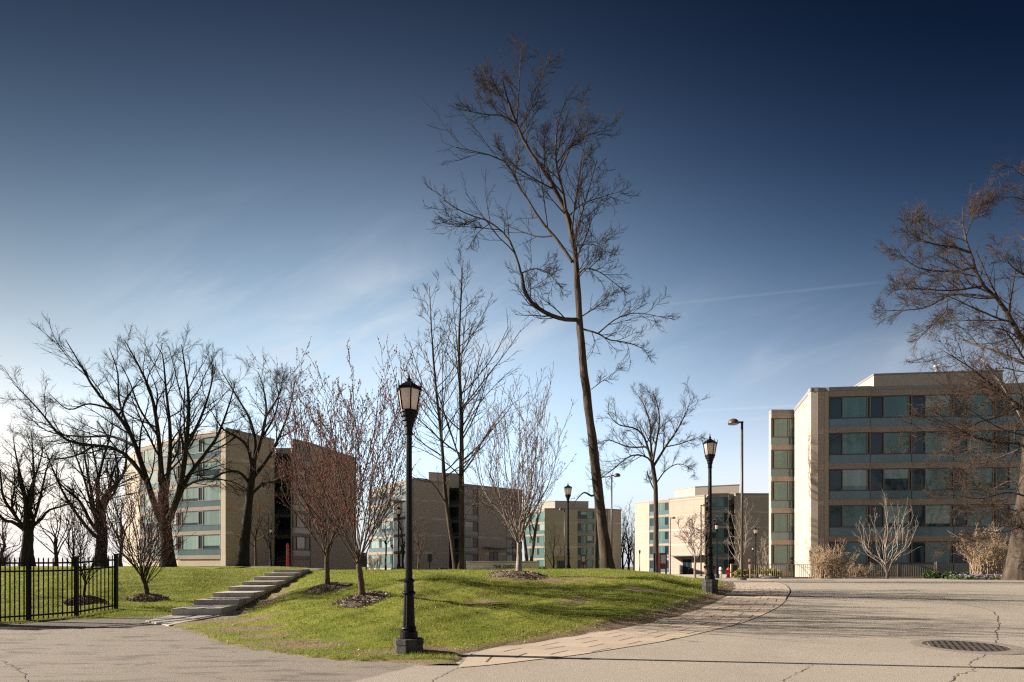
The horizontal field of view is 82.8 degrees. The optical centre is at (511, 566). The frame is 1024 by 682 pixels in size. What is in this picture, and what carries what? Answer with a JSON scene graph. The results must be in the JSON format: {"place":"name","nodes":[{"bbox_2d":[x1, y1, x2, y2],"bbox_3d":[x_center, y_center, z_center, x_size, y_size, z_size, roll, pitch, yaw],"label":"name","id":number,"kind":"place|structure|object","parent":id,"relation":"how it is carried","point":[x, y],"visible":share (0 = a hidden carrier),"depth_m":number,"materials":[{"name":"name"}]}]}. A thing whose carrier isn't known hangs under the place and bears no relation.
{"place":"outdoors","nodes":[
{"label":"outdoors","id":0,"kind":"place"},
{"bbox_2d":[0,566,735,664],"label":"lawn","id":1,"kind":"structure","parent":0,"point":[676,610],"depth_m":12.35,"materials":[{"name":"green plant"}]},
{"bbox_2d":[0,507,21,564],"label":"bare tree","id":2,"kind":"object","parent":1,"relation":"on","point":[3,538],"visible":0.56,"depth_m":66.15,"materials":[{"name":"brown plant"}]},
{"bbox_2d":[0,416,89,566],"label":"oak tree","id":3,"kind":"object","parent":1,"relation":"on","point":[28,518],"visible":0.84,"depth_m":45.64,"materials":[{"name":"brown plant"}]},
{"bbox_2d":[13,476,83,565],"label":"bare tree","id":4,"kind":"object","parent":1,"relation":"on","point":[55,552],"visible":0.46,"depth_m":59.82,"materials":[{"name":"brown plant"}]},
{"bbox_2d":[0,554,118,620],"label":"iron fence","id":5,"kind":"object","parent":1,"relation":"on","point":[29,571],"visible":0.96,"depth_m":12.25,"materials":[{"name":"black metal"}]},
{"bbox_2d":[52,494,90,564],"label":"bare tree","id":6,"kind":"object","parent":1,"relation":"on","point":[73,549],"visible":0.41,"depth_m":51.91,"materials":[{"name":"brown plant"}]},
{"bbox_2d":[40,501,115,596],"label":"budded tree","id":7,"kind":"object","parent":1,"relation":"on","point":[105,532],"visible":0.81,"depth_m":13.88,"materials":[{"name":"brown plant"}]},
{"bbox_2d":[15,394,145,566],"bbox_3d":[-31.483,-6.693,43.503,7.672,14.116,8.188,0,0,38],"label":"oak tree","id":8,"kind":"object","parent":1,"relation":"on","point":[115,468],"visible":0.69,"depth_m":43.30,"materials":[{"name":"brown plant"}]},
{"bbox_2d":[63,595,106,605],"bbox_3d":[-10.242,0.834,13.906,0.899,0.311,0.821,0,0,0],"label":"mulch ring","id":9,"kind":"object","parent":1,"relation":"on","point":[69,601],"visible":0.45,"depth_m":13.75,"materials":[{"name":"brown wood"}]},
{"bbox_2d":[106,477,144,566],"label":"bare tree","id":10,"kind":"object","parent":1,"relation":"on","point":[120,563],"visible":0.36,"depth_m":49.97,"materials":[{"name":"brown plant"}]},
{"bbox_2d":[0,311,258,566],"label":"oak tree","id":11,"kind":"object","parent":1,"relation":"on","point":[183,479],"visible":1,"depth_m":36.13,"materials":[{"name":"brown plant"}]},
{"bbox_2d":[86,464,196,594],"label":"budded tree","id":12,"kind":"object","parent":1,"relation":"on","point":[149,549],"visible":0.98,"depth_m":14.65,"materials":[{"name":"brown plant"}]},
{"bbox_2d":[126,593,169,601],"bbox_3d":[-9.271,0.819,14.781,0.980,0.293,0.910,0,0,0],"label":"mulch ring","id":13,"kind":"object","parent":1,"relation":"on","point":[150,597],"visible":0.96,"depth_m":14.59,"materials":[{"name":"brown wood"}]},
{"bbox_2d":[145,569,309,625],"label":"stairs","id":14,"kind":"structure","parent":1,"relation":"on","point":[228,602],"depth_m":14.31,"materials":[{"name":"concrete"}]},
{"bbox_2d":[124,427,356,569],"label":"dormitory building","id":15,"kind":"structure","parent":1,"relation":"on","point":[213,519],"depth_m":70.44,"materials":[{"name":"beige concrete"}]},
{"bbox_2d":[140,466,176,485],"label":"window","id":16,"kind":"structure","parent":15,"relation":"in","point":[153,480],"depth_m":73.63,"materials":[{"name":"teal glass"}]},
{"bbox_2d":[141,443,176,463],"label":"window","id":17,"kind":"structure","parent":15,"relation":"in","point":[150,454],"depth_m":74.22,"materials":[{"name":"teal glass"}]},
{"bbox_2d":[177,436,220,454],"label":"window","id":18,"kind":"structure","parent":15,"relation":"in","point":[194,450],"depth_m":68.28,"materials":[{"name":"teal glass"}]},
{"bbox_2d":[177,461,220,478],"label":"window","id":19,"kind":"structure","parent":15,"relation":"in","point":[188,468],"depth_m":67.96,"materials":[{"name":"teal glass"}]},
{"bbox_2d":[177,510,220,525],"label":"window","id":20,"kind":"structure","parent":15,"relation":"in","point":[207,517],"depth_m":68.28,"materials":[{"name":"teal glass"}]},
{"bbox_2d":[177,534,220,549],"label":"window","id":21,"kind":"structure","parent":15,"relation":"in","point":[200,542],"depth_m":68.35,"materials":[{"name":"teal glass"}]},
{"bbox_2d":[180,485,220,501],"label":"window","id":22,"kind":"structure","parent":15,"relation":"in","point":[204,493],"depth_m":68.23,"materials":[{"name":"teal glass"}]},
{"bbox_2d":[276,496,290,508],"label":"window","id":23,"kind":"structure","parent":15,"relation":"in","point":[278,506],"depth_m":77.60,"materials":[{"name":"black glass"}]},
{"bbox_2d":[276,517,290,529],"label":"window","id":24,"kind":"structure","parent":15,"relation":"in","point":[285,522],"depth_m":77.58,"materials":[{"name":"black glass"}]},
{"bbox_2d":[276,539,290,551],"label":"window","id":25,"kind":"structure","parent":15,"relation":"in","point":[281,544],"depth_m":77.60,"materials":[{"name":"black glass"}]},
{"bbox_2d":[292,514,310,528],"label":"window","id":26,"kind":"structure","parent":15,"relation":"in","point":[298,524],"depth_m":72.82,"materials":[{"name":"grey glass"}]},
{"bbox_2d":[292,536,310,550],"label":"window","id":27,"kind":"structure","parent":15,"relation":"in","point":[301,543],"depth_m":73.07,"materials":[{"name":"grey glass"}]},
{"bbox_2d":[233,489,266,565],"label":"bare tree","id":28,"kind":"object","parent":1,"relation":"on","point":[255,540],"visible":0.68,"depth_m":57.97,"materials":[{"name":"red plant"}]},
{"bbox_2d":[187,348,313,566],"bbox_3d":[-18.313,-8.148,42.236,9.401,16.936,6.493,0,0,0],"label":"oak tree","id":29,"kind":"object","parent":1,"relation":"on","point":[243,559],"visible":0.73,"depth_m":41.71,"materials":[{"name":"brown plant"}]},
{"bbox_2d":[254,504,285,564],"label":"bare tree","id":30,"kind":"object","parent":1,"relation":"on","point":[268,540],"visible":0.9,"depth_m":59.86,"materials":[{"name":"brown plant"}]},
{"bbox_2d":[301,582,354,593],"bbox_3d":[-4.682,0.570,14.746,1.347,0.372,1.219,0,0,0],"label":"mulch ring","id":31,"kind":"object","parent":1,"relation":"on","point":[327,588],"visible":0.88,"depth_m":14.50,"materials":[{"name":"brown wood"}]},
{"bbox_2d":[252,352,404,584],"bbox_3d":[-4.505,-2.145,14.796,3.827,5.818,3.261,0,0,0],"label":"budded tree","id":32,"kind":"object","parent":1,"relation":"on","point":[326,548],"visible":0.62,"depth_m":14.53,"materials":[{"name":"red plant"}]},
{"bbox_2d":[236,336,439,594],"bbox_3d":[-3.480,-1.937,12.320,3.940,5.675,3.993,0,0,0],"label":"budded tree","id":33,"kind":"object","parent":1,"relation":"on","point":[358,553],"visible":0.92,"depth_m":12.31,"materials":[{"name":"red plant"}]},
{"bbox_2d":[329,590,394,607],"bbox_3d":[-3.205,0.731,12.422,1.381,0.412,1.265,0,0,0],"label":"mulch ring","id":34,"kind":"object","parent":1,"relation":"on","point":[356,600],"visible":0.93,"depth_m":12.18,"materials":[{"name":"brown wood"}]},
{"bbox_2d":[353,550,390,569],"bbox_3d":[-14.422,-0.656,59.971,4.022,2.190,2.278,0,0,0],"label":"twiggy bush","id":35,"kind":"object","parent":1,"relation":"on","point":[372,562],"visible":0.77,"depth_m":59.94,"materials":[{"name":"beige plant"}]},
{"bbox_2d":[373,517,397,569],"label":"bare tree","id":36,"kind":"object","parent":1,"relation":"on","point":[385,535],"visible":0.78,"depth_m":66.03,"materials":[{"name":"brown plant"}]},
{"bbox_2d":[395,503,412,568],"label":"bare tree","id":37,"kind":"object","parent":1,"relation":"on","point":[402,550],"visible":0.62,"depth_m":63.81,"materials":[{"name":"brown plant"}]},
{"bbox_2d":[394,372,423,653],"bbox_3d":[-1.482,-0.656,8.340,0.397,4.320,0.397,0,0,-20],"label":"street lamp","id":38,"kind":"object","parent":1,"relation":"on","point":[408,640],"visible":0.99,"depth_m":8.28,"materials":[{"name":"metal"}]},
{"bbox_2d":[412,506,430,569],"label":"bare tree","id":39,"kind":"object","parent":1,"relation":"on","point":[417,541],"visible":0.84,"depth_m":59.99,"materials":[{"name":"red plant"}]},
{"bbox_2d":[369,472,521,569],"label":"dormitory building","id":40,"kind":"structure","parent":1,"relation":"on","point":[488,536],"depth_m":100.44,"materials":[{"name":"beige concrete"}]},
{"bbox_2d":[369,538,389,548],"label":"window","id":41,"kind":"structure","parent":40,"relation":"in","point":[375,544],"depth_m":103.91,"materials":[{"name":"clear glass"}]},
{"bbox_2d":[381,242,534,569],"bbox_3d":[-2.290,-6.400,23.700,6.364,13.523,5.545,0,0,0],"label":"twin trunk tree","id":42,"kind":"object","parent":1,"relation":"on","point":[458,564],"visible":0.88,"depth_m":23.91,"materials":[{"name":"brown plant"}]},
{"bbox_2d":[466,561,538,569],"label":"sign wall","id":43,"kind":"structure","parent":1,"relation":"on","point":[488,565],"depth_m":25.55,"materials":[{"name":"stone"}]},
{"bbox_2d":[443,362,575,570],"bbox_3d":[0.120,-2.613,16.675,3.651,6.117,3.429,0,0,29],"label":"budded tree","id":44,"kind":"object","parent":1,"relation":"on","point":[519,534],"visible":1,"depth_m":16.30,"materials":[{"name":"brown plant"}]},
{"bbox_2d":[488,570,551,579],"bbox_3d":[0.201,0.265,16.404,1.934,0.344,1.753,0,0,0],"label":"mulch ring","id":45,"kind":"object","parent":1,"relation":"on","point":[530,575],"visible":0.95,"depth_m":16.02,"materials":[{"name":"brown wood"}]},
{"bbox_2d":[515,471,544,560],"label":"bare tree","id":46,"kind":"object","parent":1,"relation":"on","point":[533,539],"visible":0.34,"depth_m":61.84,"materials":[{"name":"brown plant"}]},
{"bbox_2d":[419,34,680,568],"bbox_3d":[1.509,-11.256,24.127,10.714,23.326,5.315,0,0,0],"label":"tall bare tree","id":47,"kind":"object","parent":1,"relation":"on","point":[606,556],"visible":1,"depth_m":23.75,"materials":[{"name":"brown plant"}]},
{"bbox_2d":[564,484,571,568],"bbox_3d":[2.479,-1.589,25.700,0.397,4.320,0.397,0,0,-9],"label":"street lamp","id":48,"kind":"object","parent":1,"relation":"on","point":[567,489],"visible":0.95,"depth_m":25.65,"materials":[{"name":"black metal"}]},
{"bbox_2d":[570,465,615,568],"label":"oak tree","id":49,"kind":"object","parent":1,"relation":"on","point":[596,555],"visible":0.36,"depth_m":59.56,"materials":[{"name":"brown plant"}]},
{"bbox_2d":[616,504,633,569],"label":"bare tree","id":50,"kind":"object","parent":1,"relation":"on","point":[623,544],"visible":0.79,"depth_m":149.82,"materials":[{"name":"brown plant"}]},
{"bbox_2d":[621,501,634,569],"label":"bare tree","id":51,"kind":"object","parent":1,"relation":"on","point":[631,547],"visible":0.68,"depth_m":155.89,"materials":[{"name":"brown plant"}]},
{"bbox_2d":[674,510,718,577],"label":"budded tree","id":52,"kind":"object","parent":1,"relation":"on","point":[701,539],"visible":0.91,"depth_m":29.95,"materials":[{"name":"brown plant"}]},
{"bbox_2d":[702,435,717,593],"bbox_3d":[5.192,-1.341,15.217,0.397,4.320,0.397,0,0,-19],"label":"street lamp","id":53,"kind":"object","parent":1,"relation":"on","point":[709,583],"visible":1,"depth_m":15.16,"materials":[{"name":"black metal"}]},
{"bbox_2d":[733,568,782,578],"bbox_3d":[17.578,0.564,41.497,3.414,0.939,1.339,0,0,0],"label":"hedge","id":54,"kind":"object","parent":1,"relation":"on","point":[777,573],"visible":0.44,"depth_m":41.11,"materials":[{"name":"green plant"}]},
{"bbox_2d":[750,564,818,577],"bbox_3d":[19.201,0.458,40.600,5.123,1.203,0.060,0,0,0],"label":"metal fence","id":55,"kind":"object","parent":1,"relation":"on","point":[773,569],"visible":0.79,"depth_m":40.59,"materials":[{"name":"brown metal"}]},
{"bbox_2d":[792,538,859,578],"bbox_3d":[20.821,-0.486,38.354,4.206,2.909,3.047,0,0,-21],"label":"twiggy bush","id":56,"kind":"object","parent":1,"relation":"on","point":[827,561],"visible":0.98,"depth_m":38.39,"materials":[{"name":"beige plant"}]},
{"bbox_2d":[843,563,883,576],"bbox_3d":[25.159,0.334,41.625,2.660,1.316,1.439,0,0,-23],"label":"twiggy bush","id":57,"kind":"object","parent":1,"relation":"on","point":[856,571],"visible":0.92,"depth_m":41.41,"materials":[{"name":"beige plant"}]},
{"bbox_2d":[852,491,917,578],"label":"bare tree","id":58,"kind":"object","parent":1,"relation":"on","point":[887,568],"visible":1,"depth_m":38.42,"materials":[{"name":"brown plant"}]},
{"bbox_2d":[938,574,1000,579],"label":"flower leaves","id":59,"kind":"object","parent":1,"relation":"on","point":[974,577],"visible":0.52,"depth_m":29.46,"materials":[{"name":"green plant"}]},
{"bbox_2d":[936,562,1003,576],"bbox_3d":[33.217,0.343,42.100,4.489,1.360,0.068,0,0,8],"label":"metal fence","id":60,"kind":"object","parent":1,"relation":"on","point":[958,563],"visible":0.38,"depth_m":42.26,"materials":[{"name":"brown metal"}]},
{"bbox_2d":[0,579,1023,681],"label":"road","id":61,"kind":"structure","parent":0,"point":[850,630],"depth_m":8.45,"materials":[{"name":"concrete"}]},
{"bbox_2d":[910,639,1023,654],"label":"storm drain","id":62,"kind":"object","parent":61,"relation":"on","point":[971,646],"visible":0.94,"depth_m":9.00,"materials":[{"name":"grey metal"}]},
{"bbox_2d":[953,522,1009,574],"bbox_3d":[27.137,-0.927,33.126,4.071,3.424,2.529,0,0,0],"label":"twiggy bush","id":63,"kind":"object","parent":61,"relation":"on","point":[978,564],"visible":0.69,"depth_m":32.84,"materials":[{"name":"beige plant"}]},
{"bbox_2d":[0,0,1023,566],"label":"sky","id":64,"kind":"structure","parent":0,"point":[249,173],"materials":[{"name":"blue"}]},
{"bbox_2d":[459,581,790,666],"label":"pavement","id":65,"kind":"structure","parent":0,"point":[744,601],"depth_m":10.67,"materials":[{"name":"concrete"}]},
{"bbox_2d":[659,553,666,573],"bbox_3d":[8.840,-0.030,33.996,0.460,1.500,0.128,0,0,0],"label":"sign board","id":66,"kind":"object","parent":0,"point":[662,560],"visible":0.9,"depth_m":33.94,"materials":[{"name":"red metal"}]},
{"bbox_2d":[672,574,763,577],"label":"driveway","id":67,"kind":"structure","parent":0,"point":[698,576],"depth_m":68.34,"materials":[{"name":"beige concrete"}]},
{"bbox_2d":[581,376,709,572],"bbox_3d":[10.717,-7.381,45.655,10.449,16.541,5.647,0,0,0],"label":"oak tree","id":68,"kind":"object","parent":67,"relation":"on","point":[651,453],"visible":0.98,"depth_m":45.82,"materials":[{"name":"brown plant"}]},
{"bbox_2d":[724,498,759,564],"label":"bare tree","id":69,"kind":"object","parent":67,"relation":"on","point":[745,546],"visible":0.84,"depth_m":62.02,"materials":[{"name":"brown plant"}]},
{"bbox_2d":[715,578,808,580],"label":"sidewalk","id":70,"kind":"structure","parent":0,"point":[735,579],"depth_m":29.28,"materials":[{"name":"beige concrete"}]},
{"bbox_2d":[728,419,746,579],"bbox_3d":[10.320,-2.949,26.585,0.840,7.623,0.480,0,0,0],"label":"street light","id":71,"kind":"object","parent":70,"relation":"on","point":[734,422],"visible":0.91,"depth_m":26.54,"materials":[{"name":"brown metal"}]},
{"bbox_2d":[871,158,1023,579],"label":"spreading tree","id":72,"kind":"object","parent":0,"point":[1014,567],"visible":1,"depth_m":26.65,"materials":[{"name":"brown plant"}]},
{"bbox_3d":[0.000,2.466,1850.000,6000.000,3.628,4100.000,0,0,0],"label":"ground","id":73,"kind":"structure","parent":0,"visible":0},
{"bbox_2d":[524,501,620,569],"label":"dormitory building","id":74,"kind":"structure","parent":73,"relation":"on","point":[581,525],"depth_m":135.99,"materials":[{"name":"beige concrete"}]},
{"bbox_2d":[635,484,768,573],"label":"dormitory building","id":75,"kind":"structure","parent":73,"relation":"on","point":[685,502],"depth_m":109.22,"materials":[{"name":"beige concrete"}]},
{"bbox_2d":[712,497,727,506],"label":"window","id":76,"kind":"structure","parent":75,"relation":"in","point":[716,501],"depth_m":106.06,"materials":[{"name":"teal glass"}]},
{"bbox_2d":[779,577,942,578],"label":"kerb","id":77,"kind":"structure","parent":73,"relation":"on","point":[857,578],"depth_m":40.25,"materials":[{"name":"concrete"}]},
{"bbox_2d":[769,364,1023,576],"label":"dormitory building","id":78,"kind":"structure","parent":73,"relation":"on","point":[835,470],"depth_m":45.27,"materials":[{"name":"beige concrete"}]},
{"bbox_2d":[771,418,788,437],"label":"window","id":79,"kind":"structure","parent":78,"relation":"in","point":[779,426],"depth_m":52.08,"materials":[{"name":"green glass"}]},
{"bbox_2d":[771,450,788,468],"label":"window","id":80,"kind":"structure","parent":78,"relation":"in","point":[779,458],"depth_m":52.08,"materials":[{"name":"green glass"}]},
{"bbox_2d":[771,481,788,500],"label":"window","id":81,"kind":"structure","parent":78,"relation":"in","point":[779,489],"depth_m":52.08,"materials":[{"name":"green glass"}]},
{"bbox_2d":[771,513,788,531],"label":"window","id":82,"kind":"structure","parent":78,"relation":"in","point":[779,521],"depth_m":52.08,"materials":[{"name":"green glass"}]},
{"bbox_2d":[771,545,788,563],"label":"window","id":83,"kind":"structure","parent":78,"relation":"in","point":[779,553],"depth_m":52.08,"materials":[{"name":"green glass"}]},
{"bbox_2d":[829,396,870,418],"bbox_3d":[26.395,-12.423,45.401,3.079,1.720,0.120,0,0,6],"label":"window","id":84,"kind":"structure","parent":78,"relation":"in","point":[845,407],"depth_m":45.41,"materials":[{"name":"teal glass"}]},
{"bbox_2d":[829,432,870,454],"bbox_3d":[26.395,-9.583,45.401,3.079,1.720,0.120,0,0,6],"label":"window","id":85,"kind":"structure","parent":78,"relation":"in","point":[859,443],"depth_m":45.41,"materials":[{"name":"teal glass"}]},
{"bbox_2d":[829,469,870,490],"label":"window","id":86,"kind":"structure","parent":78,"relation":"in","point":[839,479],"depth_m":45.41,"materials":[{"name":"teal glass"}]},
{"bbox_2d":[829,505,870,527],"bbox_3d":[26.395,-3.903,45.401,3.079,1.720,0.120,0,0,6],"label":"window","id":87,"kind":"structure","parent":78,"relation":"in","point":[839,515],"depth_m":45.41,"materials":[{"name":"teal glass"}]},
{"bbox_2d":[829,542,870,563],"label":"window","id":88,"kind":"structure","parent":78,"relation":"in","point":[850,547],"depth_m":45.37,"materials":[{"name":"teal glass"}]},
{"bbox_2d":[870,432,911,454],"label":"window","id":89,"kind":"structure","parent":78,"relation":"in","point":[880,441],"depth_m":45.20,"materials":[{"name":"teal glass"}]},
{"bbox_2d":[870,505,911,526],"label":"window","id":90,"kind":"structure","parent":78,"relation":"in","point":[880,520],"depth_m":45.18,"materials":[{"name":"teal glass"}]},
{"bbox_2d":[871,395,911,417],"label":"window","id":91,"kind":"structure","parent":78,"relation":"in","point":[893,406],"depth_m":45.18,"materials":[{"name":"teal glass"}]},
{"bbox_2d":[871,468,911,490],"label":"window","id":92,"kind":"structure","parent":78,"relation":"in","point":[896,479],"depth_m":45.18,"materials":[{"name":"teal glass"}]},
{"bbox_2d":[871,541,911,563],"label":"window","id":93,"kind":"structure","parent":78,"relation":"in","point":[906,558],"depth_m":45.16,"materials":[{"name":"teal glass"}]},
{"bbox_2d":[911,394,953,417],"bbox_3d":[32.575,-12.423,44.968,3.079,1.720,0.120,0,0,6],"label":"window","id":94,"kind":"structure","parent":78,"relation":"in","point":[916,399],"depth_m":45.00,"materials":[{"name":"teal glass"}]},
{"bbox_2d":[912,431,953,453],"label":"window","id":95,"kind":"structure","parent":78,"relation":"in","point":[925,447],"depth_m":45.00,"materials":[{"name":"teal glass"}]},
{"bbox_2d":[912,468,953,490],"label":"window","id":96,"kind":"structure","parent":78,"relation":"in","point":[919,475],"depth_m":44.99,"materials":[{"name":"teal glass"}]},
{"bbox_2d":[912,505,953,526],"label":"window","id":97,"kind":"structure","parent":78,"relation":"in","point":[925,514],"depth_m":44.98,"materials":[{"name":"teal glass"}]},
{"bbox_2d":[912,541,953,563],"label":"window","id":98,"kind":"structure","parent":78,"relation":"in","point":[920,555],"depth_m":44.99,"materials":[{"name":"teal glass"}]},
{"bbox_2d":[953,430,996,453],"bbox_3d":[35.665,-9.583,44.752,3.079,1.720,0.120,0,0,6],"label":"window","id":99,"kind":"structure","parent":78,"relation":"in","point":[962,443],"depth_m":44.73,"materials":[{"name":"teal glass"}]},
{"bbox_2d":[954,394,996,416],"bbox_3d":[35.665,-12.423,44.752,3.079,1.720,0.120,0,0,6],"label":"window","id":100,"kind":"structure","parent":78,"relation":"in","point":[989,412],"depth_m":44.73,"materials":[{"name":"teal glass"}]},
{"bbox_2d":[954,467,996,489],"bbox_3d":[35.665,-6.743,44.752,3.079,1.720,0.120,0,0,6],"label":"window","id":101,"kind":"structure","parent":78,"relation":"in","point":[990,471],"depth_m":44.70,"materials":[{"name":"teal glass"}]},
{"bbox_2d":[954,504,996,526],"bbox_3d":[35.665,-3.903,44.752,3.079,1.720,0.120,0,0,6],"label":"window","id":102,"kind":"structure","parent":78,"relation":"in","point":[960,522],"depth_m":44.76,"materials":[{"name":"teal glass"}]},
{"bbox_2d":[954,541,996,562],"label":"window","id":103,"kind":"structure","parent":78,"relation":"in","point":[958,558],"depth_m":44.84,"materials":[{"name":"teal glass"}]},
{"bbox_2d":[996,504,1014,526],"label":"window","id":104,"kind":"structure","parent":78,"relation":"in","point":[1005,510],"depth_m":44.64,"materials":[{"name":"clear glass"}]},
{"bbox_2d":[997,467,1019,489],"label":"window","id":105,"kind":"structure","parent":78,"relation":"in","point":[999,471],"depth_m":44.61,"materials":[{"name":"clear glass"}]},
{"bbox_2d":[997,393,1023,415],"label":"window","id":106,"kind":"structure","parent":78,"relation":"in","point":[1017,394],"depth_m":44.58,"materials":[{"name":"teal glass"}]},
{"bbox_2d":[997,430,1023,452],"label":"window","id":107,"kind":"structure","parent":78,"relation":"in","point":[1009,449],"depth_m":44.58,"materials":[{"name":"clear glass"}]},
{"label":"planting bed","id":108,"kind":"structure","parent":0,"visible":0},
{"bbox_2d":[823,562,935,576],"bbox_3d":[26.791,0.389,42.350,8.049,1.372,0.062,0,0,2],"label":"metal fence","id":109,"kind":"object","parent":108,"relation":"on","point":[890,569],"visible":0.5,"depth_m":42.28,"materials":[{"name":"brown metal"}]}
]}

